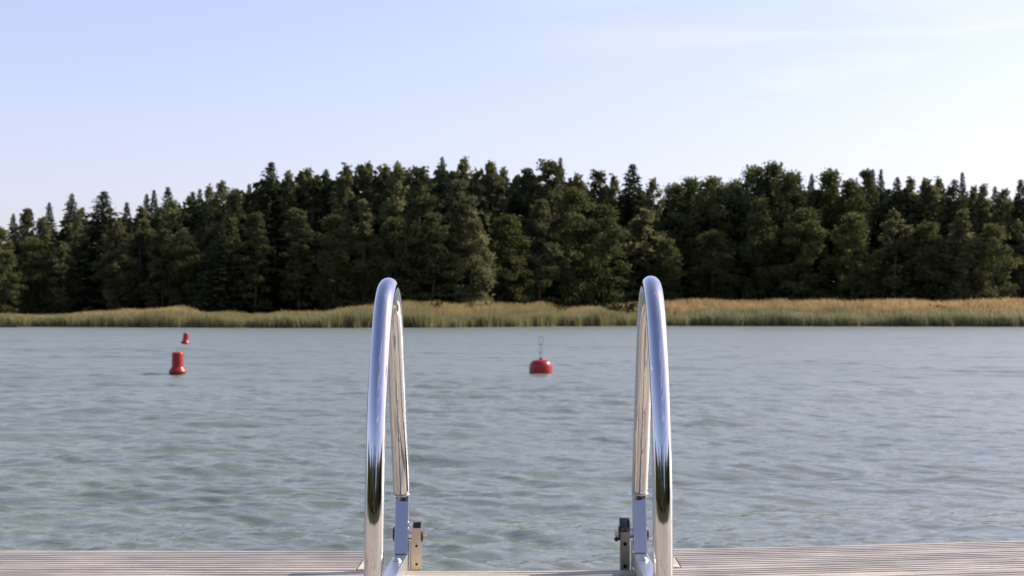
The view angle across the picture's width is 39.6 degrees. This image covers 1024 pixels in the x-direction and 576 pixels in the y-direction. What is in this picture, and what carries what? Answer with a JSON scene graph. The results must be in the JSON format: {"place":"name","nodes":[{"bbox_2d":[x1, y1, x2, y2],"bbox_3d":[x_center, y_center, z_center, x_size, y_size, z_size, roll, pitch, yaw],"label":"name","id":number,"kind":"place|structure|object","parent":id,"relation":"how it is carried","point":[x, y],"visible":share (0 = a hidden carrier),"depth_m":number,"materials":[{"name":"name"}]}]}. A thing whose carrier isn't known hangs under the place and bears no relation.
{"place":"outdoors","nodes":[
{"label":"outdoors","id":0,"kind":"place"},
{"bbox_2d":[0,296,1023,327],"bbox_3d":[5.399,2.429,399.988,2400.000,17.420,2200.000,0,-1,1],"label":"ground","id":1,"kind":"structure","parent":0,"point":[248,312],"depth_m":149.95,"materials":[{"name":"beige plant"}]},
{"bbox_2d":[0,226,19,311],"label":"birch tree","id":2,"kind":"object","parent":1,"relation":"on","point":[4,237],"visible":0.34,"depth_m":158.06,"materials":[{"name":"green plant"}]},
{"bbox_2d":[0,249,27,313],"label":"alder tree","id":3,"kind":"object","parent":1,"relation":"on","point":[6,261],"visible":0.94,"depth_m":150.97,"materials":[{"name":"green plant"}]},
{"bbox_2d":[4,213,24,291],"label":"spruce tree","id":4,"kind":"object","parent":1,"relation":"on","point":[12,235],"visible":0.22,"depth_m":166.31,"materials":[{"name":"green plant"}]},
{"bbox_2d":[16,208,34,285],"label":"pine tree","id":5,"kind":"object","parent":1,"relation":"on","point":[26,218],"visible":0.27,"depth_m":168.08,"materials":[{"name":"green plant"}]},
{"bbox_2d":[6,237,56,312],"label":"alder tree","id":6,"kind":"object","parent":1,"relation":"on","point":[29,251],"visible":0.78,"depth_m":154.45,"materials":[{"name":"green plant"}]},
{"bbox_2d":[16,216,59,311],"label":"birch tree","id":7,"kind":"object","parent":1,"relation":"on","point":[44,230],"visible":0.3,"depth_m":161.99,"materials":[{"name":"green plant"}]},
{"bbox_2d":[41,202,57,243],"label":"spruce tree","id":8,"kind":"object","parent":1,"relation":"on","point":[50,219],"visible":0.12,"depth_m":171.26,"materials":[{"name":"green plant"}]},
{"bbox_2d":[36,241,86,312],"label":"birch tree","id":9,"kind":"object","parent":1,"relation":"on","point":[58,293],"visible":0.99,"depth_m":154.21,"materials":[{"name":"green plant"}]},
{"bbox_2d":[55,193,78,286],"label":"spruce tree","id":10,"kind":"object","parent":1,"relation":"on","point":[70,208],"visible":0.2,"depth_m":165.74,"materials":[{"name":"green plant"}]},
{"bbox_2d":[61,207,92,304],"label":"birch tree","id":11,"kind":"object","parent":1,"relation":"on","point":[73,233],"visible":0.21,"depth_m":160.61,"materials":[{"name":"green plant"}]},
{"bbox_2d":[38,191,148,312],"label":"spruce tree","id":12,"kind":"object","parent":1,"relation":"on","point":[92,297],"visible":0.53,"depth_m":157.35,"materials":[{"name":"green plant"}]},
{"bbox_2d":[91,220,143,311],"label":"birch tree","id":13,"kind":"object","parent":1,"relation":"on","point":[121,286],"visible":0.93,"depth_m":151.76,"materials":[{"name":"green plant"}]},
{"bbox_2d":[119,202,132,232],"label":"spruce tree","id":14,"kind":"object","parent":1,"relation":"on","point":[125,217],"visible":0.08,"depth_m":166.87,"materials":[{"name":"green plant"}]},
{"bbox_2d":[118,206,157,309],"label":"birch tree","id":15,"kind":"object","parent":1,"relation":"on","point":[142,226],"visible":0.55,"depth_m":156.81,"materials":[{"name":"green plant"}]},
{"bbox_2d":[142,194,150,216],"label":"spruce tree","id":16,"kind":"object","parent":1,"relation":"on","point":[147,201],"visible":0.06,"depth_m":170.43,"materials":[{"name":"green plant"}]},
{"bbox_2d":[146,190,160,217],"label":"spruce tree","id":17,"kind":"object","parent":1,"relation":"on","point":[154,203],"visible":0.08,"depth_m":167.77,"materials":[{"name":"green plant"}]},
{"bbox_2d":[135,228,186,308],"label":"tree","id":18,"kind":"object","parent":1,"relation":"on","point":[162,238],"visible":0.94,"depth_m":150.07,"materials":[{"name":"green plant"}]},
{"bbox_2d":[150,187,173,282],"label":"spruce tree","id":19,"kind":"object","parent":1,"relation":"on","point":[167,193],"visible":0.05,"depth_m":164.72,"materials":[{"name":"green plant"}]},
{"bbox_2d":[144,200,197,308],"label":"birch tree","id":20,"kind":"object","parent":1,"relation":"on","point":[171,209],"visible":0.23,"depth_m":154.01,"materials":[{"name":"green plant"}]},
{"bbox_2d":[162,233,207,309],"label":"alder tree","id":21,"kind":"object","parent":1,"relation":"on","point":[187,260],"visible":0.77,"depth_m":148.49,"materials":[{"name":"green plant"}]},
{"bbox_2d":[177,191,196,306],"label":"spruce tree","id":22,"kind":"object","parent":1,"relation":"on","point":[192,196],"visible":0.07,"depth_m":162.28,"materials":[{"name":"green plant"}]},
{"bbox_2d":[196,189,203,204],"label":"spruce tree","id":23,"kind":"object","parent":1,"relation":"on","point":[199,195],"visible":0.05,"depth_m":167.63,"materials":[{"name":"green plant"}]},
{"bbox_2d":[190,183,223,282],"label":"birch tree","id":24,"kind":"object","parent":1,"relation":"on","point":[208,191],"visible":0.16,"depth_m":157.91,"materials":[{"name":"green plant"}]},
{"bbox_2d":[195,180,240,271],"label":"birch tree","id":25,"kind":"object","parent":1,"relation":"on","point":[221,192],"visible":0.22,"depth_m":156.17,"materials":[{"name":"green plant"}]},
{"bbox_2d":[187,224,253,312],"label":"spruce tree","id":26,"kind":"object","parent":1,"relation":"on","point":[215,288],"visible":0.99,"depth_m":146.85,"materials":[{"name":"green plant"}]},
{"bbox_2d":[215,188,261,298],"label":"pine tree","id":27,"kind":"object","parent":1,"relation":"on","point":[234,197],"visible":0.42,"depth_m":151.00,"materials":[{"name":"green plant"}]},
{"bbox_2d":[239,184,256,252],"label":"spruce tree","id":28,"kind":"object","parent":1,"relation":"on","point":[249,188],"visible":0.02,"depth_m":158.43,"materials":[{"name":"green plant"}]},
{"bbox_2d":[227,211,277,312],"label":"pine tree","id":29,"kind":"object","parent":1,"relation":"on","point":[258,241],"visible":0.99,"depth_m":147.08,"materials":[{"name":"green plant"}]},
{"bbox_2d":[238,162,315,311],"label":"spruce tree","id":30,"kind":"object","parent":1,"relation":"on","point":[267,211],"visible":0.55,"depth_m":154.25,"materials":[{"name":"green plant"}]},
{"bbox_2d":[273,170,303,308],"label":"birch tree","id":31,"kind":"object","parent":1,"relation":"on","point":[289,182],"visible":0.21,"depth_m":155.95,"materials":[{"name":"green plant"}]},
{"bbox_2d":[276,207,318,310],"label":"pine tree","id":32,"kind":"object","parent":1,"relation":"on","point":[300,266],"visible":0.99,"depth_m":147.03,"materials":[{"name":"green plant"}]},
{"bbox_2d":[296,167,323,270],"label":"birch tree","id":33,"kind":"object","parent":1,"relation":"on","point":[307,172],"visible":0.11,"depth_m":158.24,"materials":[{"name":"green plant"}]},
{"bbox_2d":[290,169,348,309],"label":"spruce tree","id":34,"kind":"object","parent":1,"relation":"on","point":[326,182],"visible":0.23,"depth_m":155.59,"materials":[{"name":"green plant"}]},
{"bbox_2d":[305,214,361,310],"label":"alder tree","id":35,"kind":"object","parent":1,"relation":"on","point":[335,253],"visible":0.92,"depth_m":146.47,"materials":[{"name":"green plant"}]},
{"bbox_2d":[323,162,371,308],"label":"birch tree","id":36,"kind":"object","parent":1,"relation":"on","point":[343,183],"visible":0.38,"depth_m":152.94,"materials":[{"name":"green plant"}]},
{"bbox_2d":[341,198,388,307],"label":"birch tree","id":37,"kind":"object","parent":1,"relation":"on","point":[362,295],"visible":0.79,"depth_m":146.65,"materials":[{"name":"green plant"}]},
{"bbox_2d":[349,161,387,285],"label":"birch tree","id":38,"kind":"object","parent":1,"relation":"on","point":[367,173],"visible":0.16,"depth_m":156.09,"materials":[{"name":"green plant"}]},
{"bbox_2d":[370,163,401,273],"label":"birch tree","id":39,"kind":"object","parent":1,"relation":"on","point":[386,169],"visible":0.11,"depth_m":157.07,"materials":[{"name":"green plant"}]},
{"bbox_2d":[364,216,424,303],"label":"alder tree","id":40,"kind":"object","parent":1,"relation":"on","point":[397,235],"visible":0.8,"depth_m":145.46,"materials":[{"name":"green plant"}]},
{"bbox_2d":[371,160,421,301],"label":"pine tree","id":41,"kind":"object","parent":1,"relation":"on","point":[398,201],"visible":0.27,"depth_m":153.83,"materials":[{"name":"green plant"}]},
{"bbox_2d":[388,165,448,301],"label":"pine tree","id":42,"kind":"object","parent":1,"relation":"on","point":[420,200],"visible":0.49,"depth_m":149.51,"materials":[{"name":"green plant"}]},
{"bbox_2d":[413,299,444,310],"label":"shore bush","id":43,"kind":"object","parent":1,"relation":"on","point":[438,304],"visible":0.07,"depth_m":132.62,"materials":[{"name":"green plant"}]},
{"bbox_2d":[403,212,459,302],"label":"tree","id":44,"kind":"object","parent":1,"relation":"on","point":[435,269],"visible":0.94,"depth_m":145.68,"materials":[{"name":"green plant"}]},
{"bbox_2d":[424,157,446,259],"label":"spruce tree","id":45,"kind":"object","parent":1,"relation":"on","point":[442,161],"visible":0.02,"depth_m":163.32,"materials":[{"name":"green plant"}]},
{"bbox_2d":[428,179,486,302],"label":"pine tree","id":46,"kind":"object","parent":1,"relation":"on","point":[456,199],"visible":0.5,"depth_m":148.46,"materials":[{"name":"green plant"}]},
{"bbox_2d":[445,155,486,270],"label":"birch tree","id":47,"kind":"object","parent":1,"relation":"on","point":[463,167],"visible":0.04,"depth_m":160.06,"materials":[{"name":"green plant"}]},
{"bbox_2d":[445,210,497,305],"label":"birch tree","id":48,"kind":"object","parent":1,"relation":"on","point":[473,291],"visible":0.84,"depth_m":146.28,"materials":[{"name":"green plant"}]},
{"bbox_2d":[468,160,516,302],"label":"pine tree","id":49,"kind":"object","parent":1,"relation":"on","point":[491,169],"visible":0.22,"depth_m":159.55,"materials":[{"name":"green plant"}]},
{"bbox_2d":[497,166,512,242],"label":"birch tree","id":50,"kind":"object","parent":1,"relation":"on","point":[504,172],"visible":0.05,"depth_m":165.02,"materials":[{"name":"green plant"}]},
{"bbox_2d":[484,213,536,304],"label":"alder tree","id":51,"kind":"object","parent":1,"relation":"on","point":[510,232],"visible":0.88,"depth_m":151.85,"materials":[{"name":"green plant"}]},
{"bbox_2d":[2,164,1023,310],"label":"trees","id":52,"kind":"object","parent":1,"relation":"on","point":[443,179],"visible":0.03,"depth_m":162.10,"materials":[{"name":"green plant"}]},
{"bbox_2d":[507,167,544,300],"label":"pine tree","id":53,"kind":"object","parent":1,"relation":"on","point":[528,182],"visible":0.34,"depth_m":162.48,"materials":[{"name":"green plant"}]},
{"bbox_2d":[511,198,564,304],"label":"tree","id":54,"kind":"object","parent":1,"relation":"on","point":[543,273],"visible":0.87,"depth_m":155.17,"materials":[{"name":"green plant"}]},
{"bbox_2d":[526,158,573,303],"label":"pine tree","id":55,"kind":"object","parent":1,"relation":"on","point":[549,192],"visible":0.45,"depth_m":162.33,"materials":[{"name":"green plant"}]},
{"bbox_2d":[558,158,568,195],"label":"spruce tree","id":56,"kind":"object","parent":1,"relation":"on","point":[563,177],"visible":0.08,"depth_m":175.18,"materials":[{"name":"green plant"}]},
{"bbox_2d":[548,186,605,308],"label":"alder tree","id":57,"kind":"object","parent":1,"relation":"on","point":[566,210],"visible":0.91,"depth_m":157.09,"materials":[{"name":"green plant"}]},
{"bbox_2d":[563,172,597,305],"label":"birch tree","id":58,"kind":"object","parent":1,"relation":"on","point":[578,178],"visible":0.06,"depth_m":171.17,"materials":[{"name":"green plant"}]},
{"bbox_2d":[579,169,619,295],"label":"pine tree","id":59,"kind":"object","parent":1,"relation":"on","point":[600,194],"visible":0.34,"depth_m":168.85,"materials":[{"name":"green plant"}]},
{"bbox_2d":[570,203,635,306],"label":"alder tree","id":60,"kind":"object","parent":1,"relation":"on","point":[612,239],"visible":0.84,"depth_m":158.37,"materials":[{"name":"green plant"}]},
{"bbox_2d":[606,173,620,231],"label":"birch tree","id":61,"kind":"object","parent":1,"relation":"on","point":[614,186],"visible":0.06,"depth_m":175.60,"materials":[{"name":"green plant"}]},
{"bbox_2d":[595,300,637,313],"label":"shore bush","id":62,"kind":"object","parent":1,"relation":"on","point":[614,306],"visible":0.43,"depth_m":148.49,"materials":[{"name":"green plant"}]},
{"bbox_2d":[587,164,687,306],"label":"spruce tree","id":63,"kind":"object","parent":1,"relation":"on","point":[628,212],"visible":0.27,"depth_m":169.24,"materials":[{"name":"green plant"}]},
{"bbox_2d":[615,208,683,303],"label":"birch tree","id":64,"kind":"object","parent":1,"relation":"on","point":[641,228],"visible":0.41,"depth_m":164.12,"materials":[{"name":"green plant"}]},
{"bbox_2d":[641,177,674,259],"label":"birch tree","id":65,"kind":"object","parent":1,"relation":"on","point":[651,189],"visible":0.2,"depth_m":171.32,"materials":[{"name":"green plant"}]},
{"bbox_2d":[648,237,685,303],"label":"alder tree","id":66,"kind":"object","parent":1,"relation":"on","point":[664,254],"visible":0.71,"depth_m":161.59,"materials":[{"name":"green plant"}]},
{"bbox_2d":[655,182,702,301],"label":"alder tree","id":67,"kind":"object","parent":1,"relation":"on","point":[673,192],"visible":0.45,"depth_m":172.60,"materials":[{"name":"green plant"}]},
{"bbox_2d":[675,176,719,299],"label":"alder tree","id":68,"kind":"object","parent":1,"relation":"on","point":[689,182],"visible":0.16,"depth_m":174.32,"materials":[{"name":"green plant"}]},
{"bbox_2d":[673,175,741,302],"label":"alder tree","id":69,"kind":"object","parent":1,"relation":"on","point":[711,194],"visible":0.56,"depth_m":169.54,"materials":[{"name":"green plant"}]},
{"bbox_2d":[683,229,746,301],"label":"alder tree","id":70,"kind":"object","parent":1,"relation":"on","point":[723,253],"visible":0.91,"depth_m":161.92,"materials":[{"name":"green plant"}]},
{"bbox_2d":[724,178,751,278],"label":"alder tree","id":71,"kind":"object","parent":1,"relation":"on","point":[735,181],"visible":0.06,"depth_m":175.08,"materials":[{"name":"green plant"}]},
{"bbox_2d":[723,164,776,300],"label":"alder tree","id":72,"kind":"object","parent":1,"relation":"on","point":[753,178],"visible":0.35,"depth_m":170.27,"materials":[{"name":"green plant"}]},
{"bbox_2d":[735,196,785,302],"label":"alder tree","id":73,"kind":"object","parent":1,"relation":"on","point":[760,213],"visible":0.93,"depth_m":162.46,"materials":[{"name":"green plant"}]},
{"bbox_2d":[744,160,795,298],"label":"alder tree","id":74,"kind":"object","parent":1,"relation":"on","point":[773,170],"visible":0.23,"depth_m":170.64,"materials":[{"name":"green plant"}]},
{"bbox_2d":[758,169,824,301],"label":"alder tree","id":75,"kind":"object","parent":1,"relation":"on","point":[792,199],"visible":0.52,"depth_m":164.82,"materials":[{"name":"green plant"}]},
{"bbox_2d":[770,207,836,302],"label":"alder tree","id":76,"kind":"object","parent":1,"relation":"on","point":[807,218],"visible":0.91,"depth_m":160.05,"materials":[{"name":"green plant"}]},
{"bbox_2d":[807,173,827,247],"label":"spruce tree","id":77,"kind":"object","parent":1,"relation":"on","point":[812,181],"visible":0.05,"depth_m":177.67,"materials":[{"name":"green plant"}]},
{"bbox_2d":[799,168,858,301],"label":"alder tree","id":78,"kind":"object","parent":1,"relation":"on","point":[829,180],"visible":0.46,"depth_m":166.51,"materials":[{"name":"green plant"}]},
{"bbox_2d":[826,178,878,301],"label":"alder tree","id":79,"kind":"object","parent":1,"relation":"on","point":[852,194],"visible":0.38,"depth_m":163.59,"materials":[{"name":"green plant"}]},
{"bbox_2d":[824,212,884,301],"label":"alder tree","id":80,"kind":"object","parent":1,"relation":"on","point":[852,225],"visible":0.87,"depth_m":157.96,"materials":[{"name":"green plant"}]},
{"bbox_2d":[856,168,879,286],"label":"pine tree","id":81,"kind":"object","parent":1,"relation":"on","point":[867,178],"visible":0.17,"depth_m":169.09,"materials":[{"name":"green plant"}]},
{"bbox_2d":[874,169,885,219],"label":"spruce tree","id":82,"kind":"object","parent":1,"relation":"on","point":[881,182],"visible":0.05,"depth_m":172.42,"materials":[{"name":"green plant"}]},
{"bbox_2d":[864,209,925,302],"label":"birch tree","id":83,"kind":"object","parent":1,"relation":"on","point":[889,286],"visible":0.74,"depth_m":156.59,"materials":[{"name":"green plant"}]},
{"bbox_2d":[871,177,922,300],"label":"spruce tree","id":84,"kind":"object","parent":1,"relation":"on","point":[898,186],"visible":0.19,"depth_m":164.87,"materials":[{"name":"green plant"}]},
{"bbox_2d":[904,176,924,253],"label":"birch tree","id":85,"kind":"object","parent":1,"relation":"on","point":[910,180],"visible":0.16,"depth_m":166.59,"materials":[{"name":"green plant"}]},
{"bbox_2d":[897,177,942,299],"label":"birch tree","id":86,"kind":"object","parent":1,"relation":"on","point":[926,187],"visible":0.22,"depth_m":163.80,"materials":[{"name":"green plant"}]},
{"bbox_2d":[900,220,954,302],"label":"alder tree","id":87,"kind":"object","parent":1,"relation":"on","point":[937,242],"visible":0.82,"depth_m":155.07,"materials":[{"name":"green plant"}]},
{"bbox_2d":[934,176,946,220],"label":"birch tree","id":88,"kind":"object","parent":1,"relation":"on","point":[939,183],"visible":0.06,"depth_m":166.52,"materials":[{"name":"green plant"}]},
{"bbox_2d":[916,178,991,300],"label":"spruce tree","id":89,"kind":"object","parent":1,"relation":"on","point":[951,212],"visible":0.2,"depth_m":160.41,"materials":[{"name":"green plant"}]},
{"bbox_2d":[957,172,969,214],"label":"spruce tree","id":90,"kind":"object","parent":1,"relation":"on","point":[963,188],"visible":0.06,"depth_m":169.52,"materials":[{"name":"green plant"}]},
{"bbox_2d":[937,209,992,302],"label":"birch tree","id":91,"kind":"object","parent":1,"relation":"on","point":[962,239],"visible":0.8,"depth_m":154.41,"materials":[{"name":"green plant"}]},
{"bbox_2d":[964,185,991,239],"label":"birch tree","id":92,"kind":"object","parent":1,"relation":"on","point":[973,194],"visible":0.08,"depth_m":165.53,"materials":[{"name":"green plant"}]},
{"bbox_2d":[971,183,1002,273],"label":"birch tree","id":93,"kind":"object","parent":1,"relation":"on","point":[981,211],"visible":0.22,"depth_m":163.44,"materials":[{"name":"green plant"}]},
{"bbox_2d":[967,222,1021,302],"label":"alder tree","id":94,"kind":"object","parent":1,"relation":"on","point":[995,232],"visible":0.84,"depth_m":153.82,"materials":[{"name":"green plant"}]},
{"bbox_2d":[990,187,998,203],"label":"spruce tree","id":95,"kind":"object","parent":1,"relation":"on","point":[994,194],"visible":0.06,"depth_m":168.62,"materials":[{"name":"green plant"}]},
{"bbox_2d":[986,187,1023,298],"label":"birch tree","id":96,"kind":"object","parent":1,"relation":"on","point":[1003,205],"visible":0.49,"depth_m":160.73,"materials":[{"name":"green plant"}]},
{"bbox_2d":[998,179,1023,299],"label":"spruce tree","id":97,"kind":"object","parent":1,"relation":"on","point":[1018,203],"visible":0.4,"depth_m":162.21,"materials":[{"name":"green plant"}]},
{"bbox_2d":[0,326,1023,570],"bbox_3d":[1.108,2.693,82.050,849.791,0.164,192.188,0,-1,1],"label":"water","id":98,"kind":"structure","parent":0,"point":[254,438],"depth_m":13.07,"materials":[{"name":"grey liquid"}]},
{"bbox_2d":[169,351,186,374],"bbox_3d":[-6.453,1.515,27.447,0.340,0.619,0.340,0,0,1],"label":"marker buoy","id":99,"kind":"object","parent":98,"relation":"on","point":[177,368],"visible":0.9,"depth_m":27.34,"materials":[{"name":"red plastic"}]},
{"bbox_2d":[181,333,189,343],"bbox_3d":[-12.722,2.040,55.416,0.340,0.619,0.340,4,-3,1],"label":"marker buoy","id":100,"kind":"object","parent":98,"relation":"on","point":[185,340],"visible":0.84,"depth_m":55.32,"materials":[{"name":"red plastic"}]},
{"bbox_2d":[0,541,1023,575],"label":"wooden dock","id":101,"kind":"object","parent":98,"relation":"on","point":[999,558],"visible":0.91,"depth_m":3.67,"materials":[{"name":"grey wood"}]},
{"bbox_2d":[364,276,672,575],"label":"swim ladder","id":102,"kind":"object","parent":101,"relation":"attached to","point":[652,408],"visible":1,"depth_m":3.12,"materials":[{"name":"silver metal"}]},
{"bbox_2d":[529,336,551,373],"bbox_3d":[0.554,1.394,27.358,0.448,0.938,0.448,0,-1,1],"label":"mooring buoy","id":103,"kind":"object","parent":98,"relation":"on","point":[540,365],"visible":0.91,"depth_m":27.19,"materials":[{"name":"red plastic"}]},
{"bbox_2d":[0,0,1023,242],"label":"sky","id":104,"kind":"structure","parent":0,"point":[128,100],"materials":[{"name":"blue"}]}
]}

